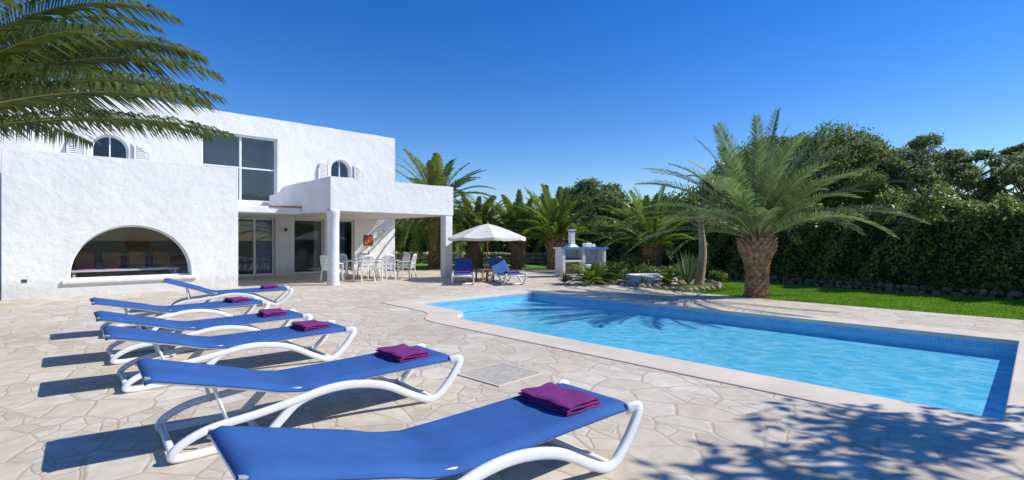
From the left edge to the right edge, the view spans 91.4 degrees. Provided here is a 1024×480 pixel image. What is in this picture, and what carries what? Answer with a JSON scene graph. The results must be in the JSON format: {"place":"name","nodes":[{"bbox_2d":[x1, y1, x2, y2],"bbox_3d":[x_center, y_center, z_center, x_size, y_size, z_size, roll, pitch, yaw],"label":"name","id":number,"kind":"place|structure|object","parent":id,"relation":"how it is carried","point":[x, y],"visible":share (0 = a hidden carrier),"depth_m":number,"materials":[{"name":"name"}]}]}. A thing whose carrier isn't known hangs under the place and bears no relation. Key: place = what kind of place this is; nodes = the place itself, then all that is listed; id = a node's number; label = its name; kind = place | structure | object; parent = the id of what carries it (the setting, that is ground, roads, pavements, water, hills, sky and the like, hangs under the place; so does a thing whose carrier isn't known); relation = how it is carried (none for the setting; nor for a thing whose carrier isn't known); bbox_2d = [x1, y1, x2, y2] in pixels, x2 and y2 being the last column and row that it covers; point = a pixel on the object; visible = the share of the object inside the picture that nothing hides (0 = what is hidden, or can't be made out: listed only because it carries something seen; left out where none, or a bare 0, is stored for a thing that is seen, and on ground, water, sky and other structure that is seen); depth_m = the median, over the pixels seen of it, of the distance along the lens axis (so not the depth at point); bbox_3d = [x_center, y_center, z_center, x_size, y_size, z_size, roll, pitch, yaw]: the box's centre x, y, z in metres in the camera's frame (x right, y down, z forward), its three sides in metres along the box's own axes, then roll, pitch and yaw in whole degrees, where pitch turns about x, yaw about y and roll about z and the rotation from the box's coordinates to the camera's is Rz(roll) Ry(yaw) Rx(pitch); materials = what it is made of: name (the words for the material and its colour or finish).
{"place":"outdoors","nodes":[
{"label":"outdoors","id":0,"kind":"place"},
{"bbox_2d":[0,269,1023,479],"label":"terrace paving","id":1,"kind":"structure","parent":0,"point":[70,409],"depth_m":4.58,"materials":[{"name":"beige stone"}]},
{"bbox_2d":[0,0,238,148],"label":"palm tree","id":2,"kind":"object","parent":1,"relation":"on","point":[25,63],"visible":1,"depth_m":5.41,"materials":[{"name":"green plant"}]},
{"bbox_2d":[89,296,270,336],"bbox_3d":[-5.611,1.212,8.604,2.525,0.591,0.782,0,0,-42],"label":"sun lounger","id":3,"kind":"object","parent":1,"relation":"on","point":[183,309],"visible":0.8,"depth_m":8.44,"materials":[{"name":"blue fabric"}]},
{"bbox_2d":[94,308,312,363],"bbox_3d":[-4.196,1.204,6.985,2.521,0.606,0.782,0,0,-42],"label":"sun lounger","id":4,"kind":"object","parent":1,"relation":"on","point":[205,326],"visible":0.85,"depth_m":6.71,"materials":[{"name":"blue fabric"}]},
{"bbox_2d":[163,278,292,305],"bbox_3d":[-6.319,1.166,11.239,2.499,0.683,0.782,0,0,-31],"label":"sun lounger","id":5,"kind":"object","parent":1,"relation":"on","point":[245,292],"visible":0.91,"depth_m":11.11,"materials":[{"name":"blue fabric"}]},
{"bbox_2d":[102,319,356,392],"bbox_3d":[-3.179,1.204,5.871,2.521,0.606,0.782,0,0,-41],"label":"sun lounger","id":6,"kind":"object","parent":1,"relation":"on","point":[279,337],"visible":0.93,"depth_m":5.66,"materials":[{"name":"blue fabric"}]},
{"bbox_2d":[135,343,462,462],"bbox_3d":[-1.663,1.196,4.320,2.518,0.622,0.782,0,0,-41],"label":"sun lounger","id":7,"kind":"object","parent":1,"relation":"on","point":[312,381],"visible":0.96,"depth_m":4.01,"materials":[{"name":"blue fabric"}]},
{"bbox_2d":[320,255,342,280],"bbox_3d":[-6.589,1.016,18.138,0.608,0.974,0.667,0,0,36],"label":"garden chair","id":8,"kind":"object","parent":1,"relation":"on","point":[326,267],"visible":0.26,"depth_m":18.08,"materials":[{"name":"white plastic"}]},
{"bbox_2d":[320,255,343,282],"bbox_3d":[-6.416,1.016,17.740,0.608,0.974,0.667,0,0,26],"label":"garden chair","id":9,"kind":"object","parent":1,"relation":"on","point":[323,262],"visible":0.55,"depth_m":17.62,"materials":[{"name":"white plastic"}]},
{"bbox_2d":[339,253,352,278],"bbox_3d":[-6.526,1.016,19.443,0.608,0.974,0.667,0,0,-43],"label":"garden chair","id":10,"kind":"object","parent":1,"relation":"on","point":[345,257],"visible":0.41,"depth_m":19.66,"materials":[{"name":"white plastic"}]},
{"bbox_2d":[353,255,375,281],"bbox_3d":[-5.330,1.016,18.110,0.608,0.974,0.667,0,0,-43],"label":"garden chair","id":11,"kind":"object","parent":1,"relation":"on","point":[368,265],"visible":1,"depth_m":17.99,"materials":[{"name":"white plastic"}]},
{"bbox_2d":[340,251,389,280],"bbox_3d":[-5.583,0.972,19.103,1.900,1.063,1.040,0,0,-44],"label":"garden table","id":12,"kind":"object","parent":1,"relation":"on","point":[355,261],"visible":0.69,"depth_m":18.86,"materials":[{"name":"white plastic"}]},
{"bbox_2d":[357,253,375,277],"bbox_3d":[-5.870,1.016,20.065,0.608,0.974,0.667,0,0,-38],"label":"garden chair","id":13,"kind":"object","parent":1,"relation":"on","point":[360,256],"visible":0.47,"depth_m":20.09,"materials":[{"name":"white plastic"}]},
{"bbox_2d":[376,254,395,280],"bbox_3d":[-4.685,1.016,18.654,0.608,0.974,0.667,0,0,-34],"label":"garden chair","id":14,"kind":"object","parent":1,"relation":"on","point":[391,261],"visible":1,"depth_m":18.49,"materials":[{"name":"white plastic"}]},
{"bbox_2d":[391,253,409,276],"bbox_3d":[-4.466,1.016,20.025,0.667,0.974,0.608,0,0,-43],"label":"garden chair","id":15,"kind":"object","parent":1,"relation":"on","point":[404,258],"visible":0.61,"depth_m":20.05,"materials":[{"name":"white plastic"}]},
{"bbox_2d":[397,254,416,279],"bbox_3d":[-4.014,1.016,19.235,0.667,0.974,0.608,0,0,7],"label":"garden chair","id":16,"kind":"object","parent":1,"relation":"on","point":[414,257],"visible":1,"depth_m":19.14,"materials":[{"name":"white plastic"}]},
{"bbox_2d":[207,379,642,479],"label":"sun lounger","id":17,"kind":"object","parent":1,"relation":"on","point":[482,442],"visible":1,"depth_m":2.72,"materials":[{"name":"blue fabric"}]},
{"bbox_2d":[451,258,473,284],"bbox_3d":[-1.717,1.086,17.614,0.782,0.843,2.426,0,0,-5],"label":"sun lounger","id":18,"kind":"object","parent":1,"relation":"on","point":[463,266],"visible":1,"depth_m":18.17,"materials":[{"name":"blue fabric"}]},
{"bbox_2d":[475,262,494,281],"bbox_3d":[-0.986,1.140,17.996,0.525,0.720,0.540,0,0,-34],"label":"side table","id":19,"kind":"object","parent":1,"relation":"on","point":[485,269],"visible":0.98,"depth_m":17.95,"materials":[{"name":"brown wood"}]},
{"bbox_2d":[448,222,525,279],"bbox_3d":[-0.930,0.400,19.000,2.849,2.200,2.849,0,0,-35],"label":"parasol","id":20,"kind":"object","parent":1,"relation":"on","point":[487,231],"visible":0.89,"depth_m":18.15,"materials":[{"name":"white fabric"}]},
{"bbox_2d":[457,362,542,386],"bbox_3d":[-0.144,1.493,5.585,0.700,0.010,0.700,0,0,44],"label":"drain cover","id":21,"kind":"object","parent":1,"relation":"on","point":[498,374],"visible":0.89,"depth_m":5.54,"materials":[{"name":"stone"}]},
{"bbox_2d":[485,258,526,284],"bbox_3d":[-0.244,1.086,17.557,0.782,0.843,2.426,0,0,-19],"label":"sun lounger","id":22,"kind":"object","parent":1,"relation":"on","point":[499,266],"visible":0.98,"depth_m":17.97,"materials":[{"name":"blue fabric"}]},
{"bbox_2d":[553,229,608,276],"bbox_3d":[2.833,0.535,20.622,2.140,1.930,0.835,0,0,-20],"label":"masonry barbecue","id":23,"kind":"object","parent":1,"relation":"on","point":[587,254],"visible":0.86,"depth_m":20.47,"materials":[{"name":"white paint"}]},
{"bbox_2d":[381,288,1023,445],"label":"swimming pool","id":24,"kind":"structure","parent":1,"relation":"in","point":[961,382],"depth_m":7.77,"materials":[{"name":"liquid"}]},
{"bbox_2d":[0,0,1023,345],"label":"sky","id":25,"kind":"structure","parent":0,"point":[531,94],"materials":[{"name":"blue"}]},
{"bbox_2d":[555,270,572,282],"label":"agave plant","id":26,"kind":"object","parent":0,"point":[565,276],"visible":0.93,"depth_m":17.14,"materials":[{"name":"green plant"}]},
{"bbox_2d":[395,262,1019,316],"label":"lawn","id":27,"kind":"structure","parent":0,"point":[420,266],"depth_m":25.74,"materials":[{"name":"green plant"}]},
{"bbox_2d":[395,217,427,227],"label":"pine tree","id":28,"kind":"object","parent":27,"relation":"on","point":[402,223],"visible":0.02,"depth_m":39.92,"materials":[{"name":"green plant"}]},
{"bbox_2d":[395,148,498,268],"bbox_3d":[-4.090,-1.537,26.946,6.642,6.274,6.878,0,0,-39],"label":"palm tree","id":29,"kind":"object","parent":27,"relation":"on","point":[437,174],"visible":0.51,"depth_m":26.19,"materials":[{"name":"green plant"}]},
{"bbox_2d":[395,251,546,263],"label":"dry stone wall","id":30,"kind":"structure","parent":27,"relation":"on","point":[531,258],"depth_m":31.58,"materials":[{"name":"beige stone"}]},
{"bbox_2d":[420,194,530,267],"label":"palm tree","id":31,"kind":"object","parent":27,"relation":"on","point":[475,254],"visible":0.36,"depth_m":26.80,"materials":[{"name":"green plant"}]},
{"bbox_2d":[468,189,576,267],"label":"palm tree","id":32,"kind":"object","parent":27,"relation":"on","point":[517,255],"visible":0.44,"depth_m":26.80,"materials":[{"name":"green plant"}]},
{"bbox_2d":[395,215,670,268],"bbox_3d":[-2.536,0.042,32.929,28.346,3.572,7.856,0,0,28],"label":"hedge","id":33,"kind":"object","parent":27,"relation":"on","point":[533,243],"visible":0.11,"depth_m":29.30,"materials":[{"name":"green plant"}]},
{"bbox_2d":[491,183,618,269],"bbox_3d":[2.235,-0.600,25.594,6.701,4.400,6.393,0,0,0],"label":"palm tree","id":34,"kind":"object","parent":27,"relation":"on","point":[553,225],"visible":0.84,"depth_m":24.89,"materials":[{"name":"green plant"}]},
{"bbox_2d":[562,177,624,225],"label":"pine tree","id":35,"kind":"object","parent":27,"relation":"on","point":[588,184],"visible":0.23,"depth_m":36.50,"materials":[{"name":"green plant"}]},
{"bbox_2d":[567,188,639,233],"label":"pine tree","id":36,"kind":"object","parent":27,"relation":"on","point":[610,200],"visible":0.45,"depth_m":35.08,"materials":[{"name":"green plant"}]},
{"bbox_2d":[568,271,721,291],"bbox_3d":[4.992,1.472,18.918,5.385,0.249,7.405,0,0,-38],"label":"rockery edging","id":37,"kind":"object","parent":27,"relation":"on","point":[718,285],"visible":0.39,"depth_m":15.60,"materials":[{"name":"stone"}]},
{"bbox_2d":[580,273,714,290],"bbox_3d":[5.002,1.494,18.808,5.650,0.001,6.800,0,0,-43],"label":"garden bed","id":38,"kind":"object","parent":27,"relation":"on","point":[677,284],"visible":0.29,"depth_m":17.16,"materials":[{"name":"soil"}]},
{"bbox_2d":[563,261,616,286],"bbox_3d":[2.610,1.180,16.794,1.914,0.913,1.959,0,0,0],"label":"cycad plant","id":39,"kind":"object","parent":38,"relation":"on","point":[591,275],"visible":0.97,"depth_m":16.60,"materials":[{"name":"green plant"}]},
{"bbox_2d":[594,260,634,283],"bbox_3d":[3.463,1.166,17.365,1.506,0.918,1.450,0,0,27],"label":"cycad plant","id":40,"kind":"object","parent":38,"relation":"on","point":[611,275],"visible":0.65,"depth_m":17.24,"materials":[{"name":"green plant"}]},
{"bbox_2d":[605,261,631,276],"bbox_3d":[4.267,1.215,20.468,1.217,0.724,1.464,0,0,31],"label":"garden shrub","id":41,"kind":"object","parent":38,"relation":"on","point":[612,265],"visible":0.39,"depth_m":20.25,"materials":[{"name":"green plant"}]},
{"bbox_2d":[618,269,633,279],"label":"agave plant","id":42,"kind":"object","parent":38,"relation":"on","point":[624,274],"visible":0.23,"depth_m":18.12,"materials":[{"name":"green plant"}]},
{"bbox_2d":[610,253,651,271],"bbox_3d":[5.292,1.044,22.273,1.826,1.077,2.253,0,0,-22],"label":"garden shrub","id":43,"kind":"object","parent":38,"relation":"on","point":[630,262],"visible":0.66,"depth_m":22.15,"materials":[{"name":"green plant"}]},
{"bbox_2d":[635,275,650,284],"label":"agave plant","id":44,"kind":"object","parent":38,"relation":"on","point":[644,281],"visible":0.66,"depth_m":16.05,"materials":[{"name":"green plant"}]},
{"bbox_2d":[625,273,676,283],"bbox_3d":[4.900,1.360,17.600,1.800,0.280,1.400,0,0,0],"label":"garden tub","id":45,"kind":"object","parent":38,"relation":"on","point":[631,278],"visible":0.55,"depth_m":17.18,"materials":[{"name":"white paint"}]},
{"bbox_2d":[633,264,668,273],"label":"garden shrub","id":46,"kind":"object","parent":38,"relation":"on","point":[650,269],"visible":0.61,"depth_m":19.59,"materials":[{"name":"green plant"}]},
{"bbox_2d":[650,269,686,286],"bbox_3d":[5.051,1.254,16.310,1.179,0.661,1.058,0,0,36],"label":"cycad plant","id":47,"kind":"object","parent":38,"relation":"on","point":[667,278],"visible":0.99,"depth_m":16.19,"materials":[{"name":"green plant"}]},
{"bbox_2d":[666,262,683,279],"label":"garden shrub","id":48,"kind":"object","parent":38,"relation":"on","point":[675,268],"visible":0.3,"depth_m":18.73,"materials":[{"name":"green plant"}]},
{"bbox_2d":[670,250,704,284],"bbox_3d":[5.742,0.861,16.304,1.252,1.218,1.314,0,0,0],"label":"yucca plant","id":49,"kind":"object","parent":38,"relation":"on","point":[688,271],"visible":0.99,"depth_m":16.29,"materials":[{"name":"green plant"}]},
{"bbox_2d":[673,195,724,284],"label":"garden tree","id":50,"kind":"object","parent":38,"relation":"on","point":[699,279],"visible":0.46,"depth_m":16.72,"materials":[{"name":"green plant"}]},
{"bbox_2d":[681,256,718,276],"bbox_3d":[7.220,1.073,19.899,1.740,0.981,1.352,0,0,-30],"label":"garden shrub","id":51,"kind":"object","parent":38,"relation":"on","point":[708,267],"visible":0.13,"depth_m":19.82,"materials":[{"name":"green plant"}]},
{"bbox_2d":[581,183,717,272],"bbox_3d":[6.278,-0.446,22.587,6.450,4.092,6.406,0,0,0],"label":"palm tree","id":52,"kind":"object","parent":27,"relation":"on","point":[644,228],"visible":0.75,"depth_m":22.09,"materials":[{"name":"green plant"}]},
{"bbox_2d":[659,186,721,218],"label":"pine tree","id":53,"kind":"object","parent":27,"relation":"on","point":[678,195],"visible":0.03,"depth_m":29.20,"materials":[{"name":"green plant"}]},
{"bbox_2d":[706,270,730,281],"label":"garden shrub","id":54,"kind":"object","parent":27,"relation":"on","point":[720,276],"visible":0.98,"depth_m":17.62,"materials":[{"name":"green plant"}]},
{"bbox_2d":[688,132,841,207],"bbox_3d":[13.285,-1.946,26.994,7.147,7.235,6.944,0,0,-18],"label":"pine tree","id":55,"kind":"object","parent":27,"relation":"on","point":[715,172],"visible":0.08,"depth_m":25.75,"materials":[{"name":"green plant"}]},
{"bbox_2d":[621,108,932,298],"bbox_3d":[6.448,-0.777,13.126,6.954,4.795,7.083,0,0,0],"label":"palm tree","id":56,"kind":"object","parent":27,"relation":"on","point":[751,202],"visible":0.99,"depth_m":12.37,"materials":[{"name":"green plant"}]},
{"bbox_2d":[713,120,905,227],"bbox_3d":[14.463,-1.981,24.772,7.768,7.306,7.508,0,0,0],"label":"pine tree","id":57,"kind":"object","parent":27,"relation":"on","point":[867,146],"visible":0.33,"depth_m":22.91,"materials":[{"name":"green plant"}]},
{"bbox_2d":[654,281,1023,319],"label":"lawn grass","id":58,"kind":"structure","parent":27,"relation":"on","point":[992,307],"depth_m":12.44,"materials":[{"name":"green plant"}]},
{"bbox_2d":[662,176,1023,297],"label":"hedge","id":59,"kind":"object","parent":27,"relation":"on","point":[977,243],"visible":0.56,"depth_m":14.96,"materials":[{"name":"green plant"}]},
{"bbox_2d":[705,266,1023,297],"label":"ground cover plants","id":60,"kind":"object","parent":27,"relation":"on","point":[934,283],"visible":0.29,"depth_m":14.38,"materials":[{"name":"green plant"}]},
{"bbox_2d":[706,272,1023,299],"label":"stone border","id":61,"kind":"object","parent":27,"relation":"on","point":[908,288],"visible":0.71,"depth_m":14.56,"materials":[{"name":"grey stone"}]},
{"bbox_2d":[815,137,943,213],"bbox_3d":[17.537,-1.971,26.110,6.659,7.287,7.696,0,0,0],"label":"pine tree","id":62,"kind":"object","parent":27,"relation":"on","point":[896,160],"visible":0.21,"depth_m":23.79,"materials":[{"name":"green plant"}]},
{"bbox_2d":[855,131,961,223],"bbox_3d":[19.688,-1.730,25.236,4.809,6.800,5.829,0,0,37],"label":"pine tree","id":63,"kind":"object","parent":27,"relation":"on","point":[918,146],"visible":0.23,"depth_m":23.45,"materials":[{"name":"green plant"}]},
{"bbox_2d":[885,148,1023,221],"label":"pine tree","id":64,"kind":"object","parent":27,"relation":"on","point":[980,154],"visible":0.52,"depth_m":21.46,"materials":[{"name":"green plant"}]},
{"bbox_2d":[910,142,1023,201],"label":"pine tree","id":65,"kind":"object","parent":27,"relation":"on","point":[957,156],"visible":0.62,"depth_m":20.67,"materials":[{"name":"green plant"}]},
{"bbox_2d":[972,153,1023,206],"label":"pine tree","id":66,"kind":"object","parent":27,"relation":"on","point":[993,183],"visible":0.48,"depth_m":20.67,"materials":[{"name":"green plant"}]},
{"label":"ground","id":67,"kind":"structure","parent":0,"visible":0},
{"bbox_2d":[0,85,452,299],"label":"white villa","id":68,"kind":"object","parent":67,"relation":"on","point":[130,213],"visible":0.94,"depth_m":16.63,"materials":[{"name":"paint"}]},
{"bbox_2d":[69,226,189,278],"bbox_3d":[-10.916,0.320,14.394,2.770,1.470,0.050,0,0,-43],"label":"arch window frame","id":69,"kind":"structure","parent":68,"relation":"in","point":[120,226],"depth_m":14.32,"materials":[{"name":"white paint"}]},
{"bbox_2d":[202,131,275,202],"bbox_3d":[-10.987,-2.895,20.178,2.740,2.670,0.068,0,0,-43],"label":"stair window frame","id":70,"kind":"structure","parent":68,"relation":"in","point":[240,167],"depth_m":20.19,"materials":[{"name":"white paint"}]},
{"bbox_2d":[395,204,956,233],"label":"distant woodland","id":71,"kind":"object","parent":67,"relation":"on","point":[792,228],"depth_m":55.52,"materials":[{"name":"green plant"}]}
]}

